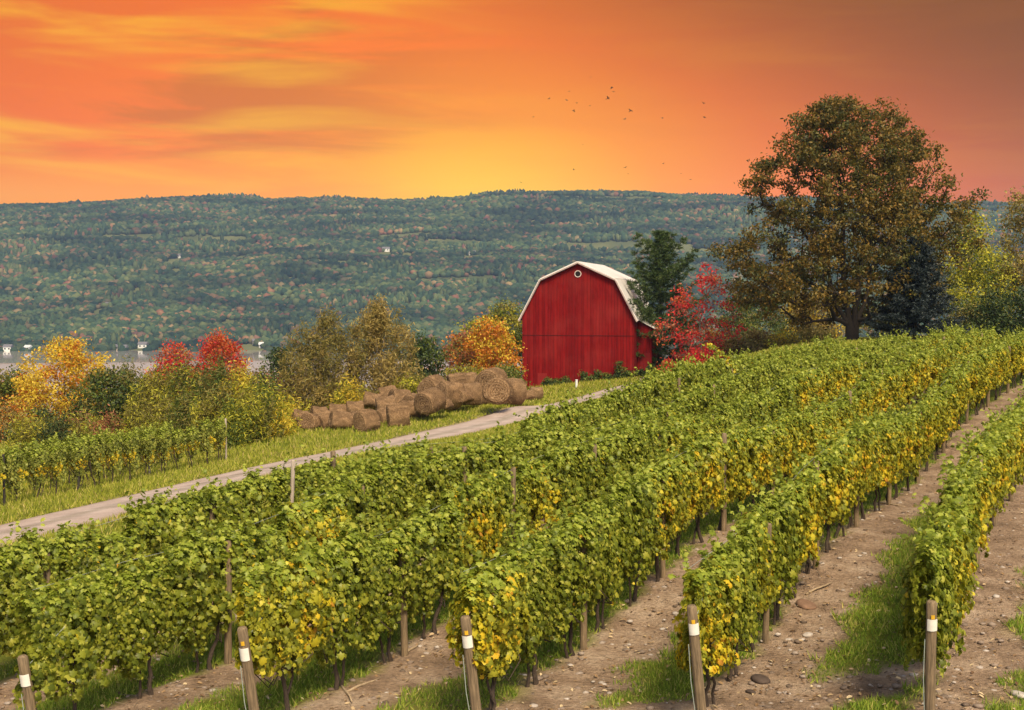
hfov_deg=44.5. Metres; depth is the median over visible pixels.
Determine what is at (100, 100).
sky
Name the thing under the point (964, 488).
grapevine
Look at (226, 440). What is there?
trellis post
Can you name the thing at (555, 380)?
weed
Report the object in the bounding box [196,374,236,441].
weed
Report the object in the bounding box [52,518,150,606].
grapevine
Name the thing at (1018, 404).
grapevine
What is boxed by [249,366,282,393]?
shrub
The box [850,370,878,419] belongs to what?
grapevine
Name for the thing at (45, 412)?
shrub
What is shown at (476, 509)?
trellis wire
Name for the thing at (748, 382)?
grapevine
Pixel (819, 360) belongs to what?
grapevine
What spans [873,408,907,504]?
grapevine
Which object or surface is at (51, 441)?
grapevine
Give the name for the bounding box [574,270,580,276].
round window
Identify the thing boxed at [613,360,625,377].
weed
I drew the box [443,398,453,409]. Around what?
hay bale
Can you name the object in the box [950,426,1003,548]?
grapevine
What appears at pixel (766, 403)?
grapevine
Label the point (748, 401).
grapevine
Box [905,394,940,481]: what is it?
grapevine
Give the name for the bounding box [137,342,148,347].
house
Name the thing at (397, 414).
hay bale
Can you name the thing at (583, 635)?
trellis post
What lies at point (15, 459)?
grapevine
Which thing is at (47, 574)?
trellis post
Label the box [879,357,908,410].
grapevine
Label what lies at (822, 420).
grapevine
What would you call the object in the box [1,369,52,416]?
tree
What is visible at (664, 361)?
shrub
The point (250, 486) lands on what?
grapevine
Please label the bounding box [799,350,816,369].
grapevine
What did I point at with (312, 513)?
grapevine
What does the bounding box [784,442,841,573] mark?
grapevine
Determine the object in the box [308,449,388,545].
grapevine
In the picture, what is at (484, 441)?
grapevine
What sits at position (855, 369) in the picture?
grapevine
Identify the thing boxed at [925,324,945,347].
grapevine
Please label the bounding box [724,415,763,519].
grapevine
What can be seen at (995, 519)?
trellis post
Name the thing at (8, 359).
lake
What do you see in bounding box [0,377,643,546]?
road
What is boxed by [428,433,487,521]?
grapevine
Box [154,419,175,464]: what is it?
grapevine
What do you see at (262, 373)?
sapling
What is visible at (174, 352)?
tree
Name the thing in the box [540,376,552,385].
weed
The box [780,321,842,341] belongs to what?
shrub
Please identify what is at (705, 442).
grapevine
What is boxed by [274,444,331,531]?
grapevine
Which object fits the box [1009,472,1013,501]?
trellis post
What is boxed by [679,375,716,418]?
grapevine
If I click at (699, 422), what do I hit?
grapevine
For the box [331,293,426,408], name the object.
willow tree
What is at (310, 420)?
hay bale
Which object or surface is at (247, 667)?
end post
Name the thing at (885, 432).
grapevine
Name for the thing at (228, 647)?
trellis post
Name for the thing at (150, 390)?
shrub
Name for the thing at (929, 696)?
end post
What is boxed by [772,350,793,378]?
grapevine
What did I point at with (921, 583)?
grapevine
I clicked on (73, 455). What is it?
grapevine
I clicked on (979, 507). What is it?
grapevine
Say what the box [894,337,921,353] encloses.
grapevine
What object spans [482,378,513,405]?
hay bale
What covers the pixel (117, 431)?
grapevine
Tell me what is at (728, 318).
tree
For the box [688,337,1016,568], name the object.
trellis wire
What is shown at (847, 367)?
grapevine
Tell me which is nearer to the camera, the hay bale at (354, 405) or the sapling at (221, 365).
the hay bale at (354, 405)
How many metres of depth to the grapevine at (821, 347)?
60.34 m
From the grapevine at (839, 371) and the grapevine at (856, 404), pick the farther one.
the grapevine at (839, 371)
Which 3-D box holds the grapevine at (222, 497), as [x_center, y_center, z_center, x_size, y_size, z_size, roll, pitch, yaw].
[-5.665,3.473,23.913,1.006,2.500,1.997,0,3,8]
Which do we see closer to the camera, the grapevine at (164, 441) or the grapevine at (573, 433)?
the grapevine at (573, 433)
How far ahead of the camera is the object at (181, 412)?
81.07 m
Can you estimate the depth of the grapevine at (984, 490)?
23.25 m
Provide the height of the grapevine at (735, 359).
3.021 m
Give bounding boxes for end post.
[17,630,61,709]
[237,617,262,709]
[460,609,481,709]
[687,598,705,709]
[923,582,940,709]
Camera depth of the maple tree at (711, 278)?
109.62 m
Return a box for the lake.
[0,350,669,412]
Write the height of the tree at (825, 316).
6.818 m
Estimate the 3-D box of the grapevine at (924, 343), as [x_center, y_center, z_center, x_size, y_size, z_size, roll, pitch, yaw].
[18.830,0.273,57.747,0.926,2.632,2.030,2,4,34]
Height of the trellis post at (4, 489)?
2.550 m
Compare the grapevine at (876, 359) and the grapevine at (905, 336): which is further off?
the grapevine at (905, 336)
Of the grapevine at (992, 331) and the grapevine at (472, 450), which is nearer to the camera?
the grapevine at (472, 450)
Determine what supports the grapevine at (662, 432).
on the ground at (994, 579)
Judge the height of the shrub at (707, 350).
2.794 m
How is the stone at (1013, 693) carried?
on the ground at (994, 579)
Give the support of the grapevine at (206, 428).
on the ground at (994, 579)
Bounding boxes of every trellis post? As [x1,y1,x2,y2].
[2,454,5,505]
[43,549,50,582]
[77,448,79,489]
[209,499,215,576]
[224,540,231,663]
[225,418,226,459]
[290,460,294,502]
[330,451,335,482]
[399,543,407,656]
[462,446,466,518]
[510,467,515,545]
[580,534,586,649]
[592,444,596,498]
[660,478,665,577]
[677,378,680,390]
[721,433,726,530]
[762,523,771,643]
[771,427,774,493]
[813,461,818,568]
[848,391,851,402]
[853,437,859,527]
[887,482,890,504]
[916,411,921,482]
[941,391,946,452]
[965,365,969,423]
[974,455,982,563]
[986,389,989,406]
[992,499,997,526]
[1006,346,1010,392]
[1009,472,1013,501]
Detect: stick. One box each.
[340,685,352,701]
[344,677,380,692]
[805,582,832,594]
[880,502,904,506]
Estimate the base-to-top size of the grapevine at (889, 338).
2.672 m
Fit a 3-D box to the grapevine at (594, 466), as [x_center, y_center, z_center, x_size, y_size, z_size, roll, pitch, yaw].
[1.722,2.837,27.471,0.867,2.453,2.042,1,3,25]
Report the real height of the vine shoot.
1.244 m
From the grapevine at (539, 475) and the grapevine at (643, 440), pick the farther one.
the grapevine at (643, 440)
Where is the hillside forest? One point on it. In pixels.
(69, 286)
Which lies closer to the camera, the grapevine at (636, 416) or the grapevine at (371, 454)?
the grapevine at (371, 454)
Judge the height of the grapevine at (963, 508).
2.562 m
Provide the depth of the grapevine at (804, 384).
42.48 m
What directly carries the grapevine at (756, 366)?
on the ground at (994, 579)
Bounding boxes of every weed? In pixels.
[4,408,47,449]
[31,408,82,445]
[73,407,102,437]
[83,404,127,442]
[113,396,152,434]
[141,388,177,430]
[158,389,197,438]
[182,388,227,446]
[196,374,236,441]
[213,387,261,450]
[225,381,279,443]
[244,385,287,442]
[256,399,301,440]
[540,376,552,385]
[550,377,561,384]
[559,374,573,382]
[578,369,593,381]
[590,369,602,380]
[600,372,614,379]
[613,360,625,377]
[620,367,633,377]
[633,366,644,377]
[644,363,654,373]
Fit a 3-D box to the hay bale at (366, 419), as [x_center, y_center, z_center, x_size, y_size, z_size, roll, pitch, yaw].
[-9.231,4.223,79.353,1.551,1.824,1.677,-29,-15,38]
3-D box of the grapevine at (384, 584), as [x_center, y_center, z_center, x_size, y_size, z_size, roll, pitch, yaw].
[-1.863,3.711,19.585,1.058,2.591,1.944,1,3,23]
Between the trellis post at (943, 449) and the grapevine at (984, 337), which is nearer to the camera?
the trellis post at (943, 449)
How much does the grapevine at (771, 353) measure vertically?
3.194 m
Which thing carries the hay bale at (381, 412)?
on the ground at (994, 579)
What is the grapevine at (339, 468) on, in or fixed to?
on the ground at (994, 579)
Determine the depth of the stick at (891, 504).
31.13 m
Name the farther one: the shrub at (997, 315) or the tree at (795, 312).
the tree at (795, 312)
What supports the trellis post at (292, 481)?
on the ground at (994, 579)
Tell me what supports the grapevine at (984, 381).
on the ground at (994, 579)
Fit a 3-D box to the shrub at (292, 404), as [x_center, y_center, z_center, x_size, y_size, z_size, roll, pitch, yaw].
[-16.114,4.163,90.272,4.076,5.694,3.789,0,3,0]
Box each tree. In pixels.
[0,330,114,430]
[0,364,23,421]
[0,364,30,414]
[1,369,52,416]
[59,363,146,427]
[140,336,199,387]
[187,327,252,388]
[260,343,295,377]
[266,305,358,412]
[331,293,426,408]
[385,327,449,382]
[426,329,506,379]
[444,316,492,371]
[459,312,528,378]
[472,293,524,377]
[626,228,710,365]
[651,262,747,361]
[700,291,768,347]
[704,93,991,340]
[731,290,792,343]
[764,291,822,336]
[780,283,844,338]
[861,235,978,339]
[934,208,1023,329]
[969,251,1019,318]
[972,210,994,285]
[991,186,1023,317]
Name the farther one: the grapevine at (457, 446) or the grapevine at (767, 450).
the grapevine at (457, 446)
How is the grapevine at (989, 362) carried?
on the ground at (994, 579)
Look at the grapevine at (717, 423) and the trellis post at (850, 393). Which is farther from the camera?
the trellis post at (850, 393)
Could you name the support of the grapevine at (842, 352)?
on the ground at (994, 579)
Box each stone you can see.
[745,689,755,693]
[751,674,769,683]
[803,632,812,636]
[1010,690,1023,698]
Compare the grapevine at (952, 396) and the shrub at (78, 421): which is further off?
the shrub at (78, 421)
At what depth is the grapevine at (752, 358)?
52.79 m
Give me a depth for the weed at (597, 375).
114.15 m
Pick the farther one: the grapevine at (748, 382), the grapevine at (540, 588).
the grapevine at (748, 382)
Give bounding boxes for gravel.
[1,483,1023,709]
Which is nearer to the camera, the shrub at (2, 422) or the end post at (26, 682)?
the end post at (26, 682)
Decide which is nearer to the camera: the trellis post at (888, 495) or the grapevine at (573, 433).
the trellis post at (888, 495)
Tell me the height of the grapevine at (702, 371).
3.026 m
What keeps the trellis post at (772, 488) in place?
on the ground at (994, 579)
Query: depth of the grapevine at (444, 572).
20.72 m
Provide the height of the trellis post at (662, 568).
2.242 m
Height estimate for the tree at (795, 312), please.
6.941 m
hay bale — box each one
[292,409,308,422]
[297,413,320,429]
[310,406,327,413]
[316,410,330,429]
[327,409,352,429]
[329,403,346,411]
[346,400,364,411]
[353,409,380,431]
[362,391,381,407]
[374,395,395,410]
[376,407,385,423]
[377,385,396,396]
[385,401,409,426]
[386,389,410,402]
[398,400,414,416]
[401,393,416,400]
[412,402,429,417]
[413,387,445,415]
[417,374,444,392]
[435,380,464,409]
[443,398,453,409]
[446,372,465,382]
[457,389,473,402]
[462,381,481,405]
[463,372,476,382]
[474,367,507,389]
[478,389,494,405]
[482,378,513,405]
[505,378,527,404]
[525,389,534,399]
[530,387,543,399]
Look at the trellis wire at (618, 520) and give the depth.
20.88 m
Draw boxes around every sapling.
[194,363,201,402]
[216,356,226,385]
[257,363,266,387]
[266,359,279,406]
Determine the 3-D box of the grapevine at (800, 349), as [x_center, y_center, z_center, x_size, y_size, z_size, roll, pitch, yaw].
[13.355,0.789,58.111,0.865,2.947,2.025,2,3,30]
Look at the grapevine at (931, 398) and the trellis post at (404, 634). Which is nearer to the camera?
the trellis post at (404, 634)
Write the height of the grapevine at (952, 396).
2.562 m
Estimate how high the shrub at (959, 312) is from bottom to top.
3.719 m
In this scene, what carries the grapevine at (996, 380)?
on the ground at (994, 579)
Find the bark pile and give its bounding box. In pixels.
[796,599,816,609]
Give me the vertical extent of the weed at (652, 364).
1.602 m
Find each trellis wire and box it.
[3,419,559,634]
[34,402,679,680]
[254,333,944,669]
[463,349,935,587]
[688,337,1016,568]
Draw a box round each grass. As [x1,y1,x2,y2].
[0,334,1001,581]
[0,408,1023,709]
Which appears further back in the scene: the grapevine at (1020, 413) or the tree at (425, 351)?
the tree at (425, 351)
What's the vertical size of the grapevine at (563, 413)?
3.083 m
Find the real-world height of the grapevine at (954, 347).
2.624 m
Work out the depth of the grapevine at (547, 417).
36.52 m
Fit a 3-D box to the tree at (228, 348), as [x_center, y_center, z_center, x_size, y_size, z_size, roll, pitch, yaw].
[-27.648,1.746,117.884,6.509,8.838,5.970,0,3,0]
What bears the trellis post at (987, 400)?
on the ground at (994, 579)
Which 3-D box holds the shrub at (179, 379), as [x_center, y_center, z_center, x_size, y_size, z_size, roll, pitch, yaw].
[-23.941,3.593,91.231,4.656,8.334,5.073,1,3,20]
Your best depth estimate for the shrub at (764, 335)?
113.59 m
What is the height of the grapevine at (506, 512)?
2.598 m
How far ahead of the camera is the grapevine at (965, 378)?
41.34 m
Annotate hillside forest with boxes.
[0,188,1023,351]
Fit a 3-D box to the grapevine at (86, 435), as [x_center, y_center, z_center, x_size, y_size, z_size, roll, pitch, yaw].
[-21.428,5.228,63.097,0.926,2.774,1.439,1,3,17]
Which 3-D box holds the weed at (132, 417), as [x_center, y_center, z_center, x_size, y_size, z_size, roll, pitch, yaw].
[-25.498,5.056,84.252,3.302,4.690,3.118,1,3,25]
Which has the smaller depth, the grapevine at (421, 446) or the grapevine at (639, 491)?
the grapevine at (639, 491)
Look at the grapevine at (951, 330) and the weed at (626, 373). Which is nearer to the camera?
the grapevine at (951, 330)
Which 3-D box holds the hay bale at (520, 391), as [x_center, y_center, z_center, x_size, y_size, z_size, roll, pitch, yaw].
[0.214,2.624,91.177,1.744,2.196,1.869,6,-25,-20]
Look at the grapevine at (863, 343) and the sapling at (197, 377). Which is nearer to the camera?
the grapevine at (863, 343)
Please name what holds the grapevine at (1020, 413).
on the ground at (994, 579)
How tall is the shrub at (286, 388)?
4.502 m
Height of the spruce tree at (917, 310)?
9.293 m
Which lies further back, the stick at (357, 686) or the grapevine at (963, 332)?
the grapevine at (963, 332)
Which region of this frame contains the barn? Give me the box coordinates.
[518,261,657,387]
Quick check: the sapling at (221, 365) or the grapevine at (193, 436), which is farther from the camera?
the sapling at (221, 365)
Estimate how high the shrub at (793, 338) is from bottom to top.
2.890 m
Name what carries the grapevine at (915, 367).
on the ground at (994, 579)
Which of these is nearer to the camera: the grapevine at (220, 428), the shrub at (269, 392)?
the grapevine at (220, 428)
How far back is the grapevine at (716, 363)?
49.04 m
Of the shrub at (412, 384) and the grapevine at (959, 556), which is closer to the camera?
the grapevine at (959, 556)
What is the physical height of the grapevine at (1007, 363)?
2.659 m
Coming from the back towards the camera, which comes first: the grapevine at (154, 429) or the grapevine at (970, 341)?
the grapevine at (154, 429)
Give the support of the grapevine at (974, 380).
on the ground at (994, 579)
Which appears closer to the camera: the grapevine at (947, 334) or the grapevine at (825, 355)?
the grapevine at (825, 355)
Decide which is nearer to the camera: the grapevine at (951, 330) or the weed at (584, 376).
the grapevine at (951, 330)
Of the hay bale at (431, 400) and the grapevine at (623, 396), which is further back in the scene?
the hay bale at (431, 400)
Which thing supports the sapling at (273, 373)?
on the ground at (994, 579)
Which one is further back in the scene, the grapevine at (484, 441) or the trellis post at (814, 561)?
the grapevine at (484, 441)
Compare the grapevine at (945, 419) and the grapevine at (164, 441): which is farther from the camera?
the grapevine at (164, 441)
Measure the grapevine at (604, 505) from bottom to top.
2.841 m
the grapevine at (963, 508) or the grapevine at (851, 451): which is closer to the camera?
the grapevine at (963, 508)
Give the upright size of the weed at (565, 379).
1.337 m
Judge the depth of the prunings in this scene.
18.86 m
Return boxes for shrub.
[0,395,44,442]
[0,402,82,443]
[60,404,110,436]
[96,355,152,415]
[126,355,187,428]
[153,347,209,429]
[174,367,209,404]
[185,348,238,423]
[209,354,271,418]
[224,358,258,389]
[233,358,293,427]
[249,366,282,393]
[262,374,314,409]
[272,373,311,425]
[324,364,378,409]
[387,367,425,392]
[441,361,487,378]
[490,362,533,388]
[656,357,676,372]
[682,342,725,364]
[684,328,731,356]
[713,333,763,358]
[734,326,792,353]
[759,327,812,349]
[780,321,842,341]
[841,299,920,337]
[943,300,1019,333]
[961,281,1023,337]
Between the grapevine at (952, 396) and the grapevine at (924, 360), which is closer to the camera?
the grapevine at (952, 396)
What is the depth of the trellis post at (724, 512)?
27.39 m
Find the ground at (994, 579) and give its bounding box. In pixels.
[0,325,1023,709]
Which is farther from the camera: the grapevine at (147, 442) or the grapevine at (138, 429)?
the grapevine at (138, 429)
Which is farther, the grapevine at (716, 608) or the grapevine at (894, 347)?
the grapevine at (894, 347)
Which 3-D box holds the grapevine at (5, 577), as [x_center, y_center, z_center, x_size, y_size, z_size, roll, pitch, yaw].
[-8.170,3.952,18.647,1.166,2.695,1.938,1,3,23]
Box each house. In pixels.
[2,344,13,350]
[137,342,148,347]
[382,247,389,251]
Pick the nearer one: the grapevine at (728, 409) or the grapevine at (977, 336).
the grapevine at (728, 409)
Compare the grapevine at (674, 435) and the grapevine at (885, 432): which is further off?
the grapevine at (674, 435)
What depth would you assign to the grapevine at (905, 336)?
63.64 m
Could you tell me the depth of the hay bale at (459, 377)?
94.69 m
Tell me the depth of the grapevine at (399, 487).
24.67 m
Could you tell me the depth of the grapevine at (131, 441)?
61.58 m
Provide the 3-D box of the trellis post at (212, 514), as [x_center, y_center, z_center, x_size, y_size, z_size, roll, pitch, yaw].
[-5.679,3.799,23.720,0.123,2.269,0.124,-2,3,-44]
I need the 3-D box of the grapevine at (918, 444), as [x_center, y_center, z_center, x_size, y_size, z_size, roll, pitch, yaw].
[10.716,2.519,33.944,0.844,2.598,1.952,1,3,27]
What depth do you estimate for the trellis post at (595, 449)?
27.34 m
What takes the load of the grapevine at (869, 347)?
on the ground at (994, 579)
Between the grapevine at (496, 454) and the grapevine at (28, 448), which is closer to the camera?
the grapevine at (496, 454)
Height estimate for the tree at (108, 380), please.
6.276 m
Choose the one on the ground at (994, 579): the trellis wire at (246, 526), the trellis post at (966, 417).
the trellis post at (966, 417)
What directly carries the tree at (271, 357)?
on the ground at (994, 579)
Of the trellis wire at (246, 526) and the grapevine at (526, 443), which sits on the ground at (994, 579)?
the grapevine at (526, 443)
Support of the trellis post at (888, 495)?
on the ground at (994, 579)
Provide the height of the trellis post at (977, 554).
2.415 m
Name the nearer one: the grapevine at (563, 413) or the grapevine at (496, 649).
the grapevine at (496, 649)
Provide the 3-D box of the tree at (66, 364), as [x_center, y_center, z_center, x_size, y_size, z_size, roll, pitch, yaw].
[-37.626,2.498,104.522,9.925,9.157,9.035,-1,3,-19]
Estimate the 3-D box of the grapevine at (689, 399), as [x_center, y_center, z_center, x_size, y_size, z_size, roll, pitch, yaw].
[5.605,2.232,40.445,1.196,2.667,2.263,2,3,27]
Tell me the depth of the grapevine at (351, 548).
18.19 m
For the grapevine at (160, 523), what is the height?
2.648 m
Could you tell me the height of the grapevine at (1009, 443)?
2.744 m
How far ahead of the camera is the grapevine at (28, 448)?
58.87 m
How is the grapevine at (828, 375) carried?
on the ground at (994, 579)
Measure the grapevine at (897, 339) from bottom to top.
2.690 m
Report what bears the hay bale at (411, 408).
on the ground at (994, 579)
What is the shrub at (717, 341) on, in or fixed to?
on the ground at (994, 579)
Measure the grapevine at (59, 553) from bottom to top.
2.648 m
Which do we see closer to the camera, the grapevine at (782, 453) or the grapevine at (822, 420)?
the grapevine at (782, 453)
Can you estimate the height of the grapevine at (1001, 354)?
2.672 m
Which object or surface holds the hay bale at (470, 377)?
on the ground at (994, 579)
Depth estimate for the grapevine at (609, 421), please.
35.49 m
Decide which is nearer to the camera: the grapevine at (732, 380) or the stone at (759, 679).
the stone at (759, 679)
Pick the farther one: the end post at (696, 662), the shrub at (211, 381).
the shrub at (211, 381)
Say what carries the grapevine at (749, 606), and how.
on the ground at (994, 579)
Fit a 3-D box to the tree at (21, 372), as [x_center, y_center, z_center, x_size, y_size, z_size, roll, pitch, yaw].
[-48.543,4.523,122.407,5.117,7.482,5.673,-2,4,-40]
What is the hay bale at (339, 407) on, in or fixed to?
on the ground at (994, 579)
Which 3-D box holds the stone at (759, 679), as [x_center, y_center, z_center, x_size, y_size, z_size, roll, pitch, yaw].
[3.612,4.726,18.217,0.255,0.134,0.375,-1,3,-17]
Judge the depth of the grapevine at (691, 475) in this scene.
24.86 m
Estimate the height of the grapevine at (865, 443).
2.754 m
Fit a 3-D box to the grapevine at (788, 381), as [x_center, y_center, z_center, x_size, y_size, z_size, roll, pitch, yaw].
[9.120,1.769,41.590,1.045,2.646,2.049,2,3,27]
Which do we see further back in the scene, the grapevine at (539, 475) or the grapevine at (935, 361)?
the grapevine at (935, 361)
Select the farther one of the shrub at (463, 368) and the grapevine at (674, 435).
the shrub at (463, 368)
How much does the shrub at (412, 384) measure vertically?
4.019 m
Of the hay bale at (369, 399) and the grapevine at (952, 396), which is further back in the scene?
the hay bale at (369, 399)
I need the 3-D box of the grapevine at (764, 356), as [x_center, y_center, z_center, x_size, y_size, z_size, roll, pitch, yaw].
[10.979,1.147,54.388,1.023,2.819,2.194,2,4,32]
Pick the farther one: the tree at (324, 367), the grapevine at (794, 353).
the tree at (324, 367)
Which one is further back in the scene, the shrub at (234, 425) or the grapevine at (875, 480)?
the shrub at (234, 425)
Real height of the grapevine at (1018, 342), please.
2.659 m
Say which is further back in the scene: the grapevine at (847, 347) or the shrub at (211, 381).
the shrub at (211, 381)
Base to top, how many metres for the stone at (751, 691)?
0.048 m
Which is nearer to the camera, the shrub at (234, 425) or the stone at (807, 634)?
the stone at (807, 634)
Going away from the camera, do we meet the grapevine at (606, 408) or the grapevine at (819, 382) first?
the grapevine at (606, 408)
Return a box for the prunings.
[22,491,1023,709]
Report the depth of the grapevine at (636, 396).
42.95 m
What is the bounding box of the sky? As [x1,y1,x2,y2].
[0,0,1023,203]
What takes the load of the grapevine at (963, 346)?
on the ground at (994, 579)
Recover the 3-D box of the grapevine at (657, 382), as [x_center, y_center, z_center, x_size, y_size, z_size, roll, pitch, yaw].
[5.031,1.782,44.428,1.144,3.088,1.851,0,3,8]
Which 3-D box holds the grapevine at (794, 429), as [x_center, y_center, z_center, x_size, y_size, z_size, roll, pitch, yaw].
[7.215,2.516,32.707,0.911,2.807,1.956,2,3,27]
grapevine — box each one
[0,444,29,501]
[0,448,7,493]
[0,514,99,637]
[0,524,27,658]
[5,445,22,495]
[11,544,118,709]
[17,438,46,490]
[25,442,49,497]
[42,432,61,488]
[45,442,70,495]
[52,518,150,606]
[59,430,76,483]
[66,437,88,489]
[78,426,107,485]
[80,431,95,481]
[92,531,194,698]
[98,428,114,478]
[100,431,126,481]
[114,429,127,474]
[117,429,143,480]
[117,477,212,586]
[124,425,146,470]
[137,424,156,475]
[141,420,162,468]
[153,422,171,473]
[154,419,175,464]
[157,512,258,672]
[170,427,186,469]
[177,467,247,577]
[185,425,200,466]
[194,417,216,463]
[206,509,300,610]
[209,532,335,709]
[211,415,226,459]
[230,459,301,556]
[272,468,358,574]
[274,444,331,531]
[294,509,393,689]
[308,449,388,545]
[310,442,369,520]
[346,512,431,663]
[349,440,392,473]
[360,436,427,538]
[372,431,436,472]
[391,491,477,638]
[404,440,456,550]
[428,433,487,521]
[436,438,484,471]
[437,467,513,602]
[445,527,553,709]
[467,427,521,477]
[473,433,494,444]
[475,448,532,555]
[491,413,543,494]
[493,509,571,686]
[505,438,565,537]
[513,397,558,455]
[525,417,575,519]
[532,496,618,658]
[536,390,583,435]
[539,429,597,518]
[556,425,615,508]
[557,416,597,483]
[567,390,600,431]
[567,465,629,632]
[575,419,620,465]
[583,383,619,425]
[595,412,639,436]
[595,419,645,494]
[604,380,634,422]
[606,454,663,606]
[616,409,654,429]
[622,407,657,476]
[624,367,652,413]
[626,437,685,581]
[630,413,675,463]
[635,394,667,446]
[641,362,669,408]
[642,442,702,556]
[651,397,683,425]
[651,403,691,455]
[657,360,682,401]
[665,349,700,402]
[667,524,746,707]
[668,416,726,543]
[671,383,707,418]
[674,400,719,441]
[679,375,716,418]
[691,351,711,385]
[694,347,725,378]
[695,421,743,529]
[697,505,765,681]
[703,364,729,415]
[703,402,730,433]
[708,348,742,375]
[710,386,745,428]
[720,494,791,651]
[721,370,751,401]
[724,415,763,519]
[726,348,748,375]
[729,416,776,510]
[730,382,757,428]
[732,365,762,397]
[736,382,778,428]
[740,349,762,369]
[741,355,776,392]
[744,470,805,624]
[747,412,792,489]
[756,350,783,362]
[758,352,781,387]
[759,380,794,419]
[763,367,803,412]
[765,340,792,359]
[766,458,820,599]
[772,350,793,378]
[772,396,808,482]
[778,359,811,410]
[781,345,803,358]
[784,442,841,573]
[785,342,808,356]
[786,349,806,370]
[788,396,820,461]
[795,396,833,452]
[797,426,850,552]
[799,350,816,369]
[802,338,825,358]
[803,359,826,406]
[806,347,827,365]
[807,359,838,404]
[808,390,845,445]
[812,336,829,353]
[816,353,844,402]
[818,345,844,362]
[819,334,845,352]
[820,410,864,537]
[825,342,850,357]
[827,392,859,430]
[830,345,857,390]
[832,339,855,374]
[833,383,868,421]
[837,413,879,528]
[841,408,886,519]
[848,338,867,355]
[848,350,864,388]
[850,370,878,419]
[854,360,887,417]
[855,343,873,374]
[856,338,881,352]
[856,344,886,369]
[861,401,898,511]
[865,333,885,352]
[867,355,897,411]
[872,343,897,364]
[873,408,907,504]
[878,332,899,348]
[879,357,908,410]
[884,339,906,365]
[887,329,902,345]
[888,328,911,346]
[888,357,916,413]
[891,406,918,499]
[892,343,922,404]
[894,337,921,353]
[896,398,925,490]
[896,493,966,677]
[897,339,910,356]
[905,338,932,403]
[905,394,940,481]
[910,333,928,349]
[911,387,943,471]
[913,477,982,633]
[917,332,938,349]
[917,339,941,393]
[919,485,977,668]
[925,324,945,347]
[927,383,955,459]
[929,372,959,447]
[930,344,951,386]
[931,361,968,437]
[935,328,951,343]
[935,336,954,367]
[937,449,989,560]
[937,450,989,554]
[942,321,961,339]
[943,331,968,360]
[943,335,962,364]
[944,436,992,561]
[950,359,978,429]
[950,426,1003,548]
[951,324,970,335]
[952,342,981,408]
[955,326,976,354]
[967,323,983,348]
[967,427,1013,533]
[969,325,992,347]
[969,347,992,415]
[971,419,1016,526]
[972,336,996,410]
[976,339,1003,394]
[978,321,1000,343]
[980,407,1021,494]
[981,408,1022,507]
[988,334,1013,399]
[991,397,1023,496]
[993,333,1013,395]
[994,330,1020,376]
[1003,405,1023,489]
[1004,328,1023,388]
[1005,393,1023,481]
[1007,384,1023,407]
[1015,330,1023,383]
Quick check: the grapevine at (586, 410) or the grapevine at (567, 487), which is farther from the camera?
the grapevine at (586, 410)
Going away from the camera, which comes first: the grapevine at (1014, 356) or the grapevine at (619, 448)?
the grapevine at (619, 448)
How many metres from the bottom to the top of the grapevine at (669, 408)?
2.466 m
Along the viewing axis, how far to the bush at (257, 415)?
76.87 m
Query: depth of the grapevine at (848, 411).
37.67 m
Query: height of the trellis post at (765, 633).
2.268 m
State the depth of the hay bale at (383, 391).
94.69 m
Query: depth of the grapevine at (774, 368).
47.71 m
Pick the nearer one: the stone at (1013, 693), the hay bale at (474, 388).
the stone at (1013, 693)
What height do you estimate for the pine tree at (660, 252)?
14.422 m
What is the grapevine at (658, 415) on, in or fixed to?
on the ground at (994, 579)
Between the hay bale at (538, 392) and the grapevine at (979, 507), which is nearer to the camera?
the grapevine at (979, 507)
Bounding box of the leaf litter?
[0,481,1023,709]
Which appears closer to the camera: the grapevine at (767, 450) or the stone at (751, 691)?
the stone at (751, 691)
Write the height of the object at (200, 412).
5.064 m
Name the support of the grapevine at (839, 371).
on the ground at (994, 579)
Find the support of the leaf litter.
on the ground at (994, 579)
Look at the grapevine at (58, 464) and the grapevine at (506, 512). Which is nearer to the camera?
the grapevine at (506, 512)
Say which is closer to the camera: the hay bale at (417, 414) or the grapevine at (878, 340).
the grapevine at (878, 340)
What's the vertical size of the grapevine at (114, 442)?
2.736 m
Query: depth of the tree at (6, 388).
106.20 m
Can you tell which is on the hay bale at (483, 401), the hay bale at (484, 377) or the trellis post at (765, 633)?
the hay bale at (484, 377)
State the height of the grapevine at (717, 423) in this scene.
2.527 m
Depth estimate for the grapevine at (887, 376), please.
42.81 m
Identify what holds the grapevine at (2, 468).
on the ground at (994, 579)
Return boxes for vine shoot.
[702,343,735,373]
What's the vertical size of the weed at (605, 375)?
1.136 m
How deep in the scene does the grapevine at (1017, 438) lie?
30.06 m
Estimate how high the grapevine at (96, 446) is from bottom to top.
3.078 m
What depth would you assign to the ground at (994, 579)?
19.73 m
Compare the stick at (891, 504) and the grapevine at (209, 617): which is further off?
the stick at (891, 504)
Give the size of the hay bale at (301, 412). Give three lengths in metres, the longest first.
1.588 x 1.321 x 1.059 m
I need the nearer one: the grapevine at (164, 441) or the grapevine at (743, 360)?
the grapevine at (743, 360)

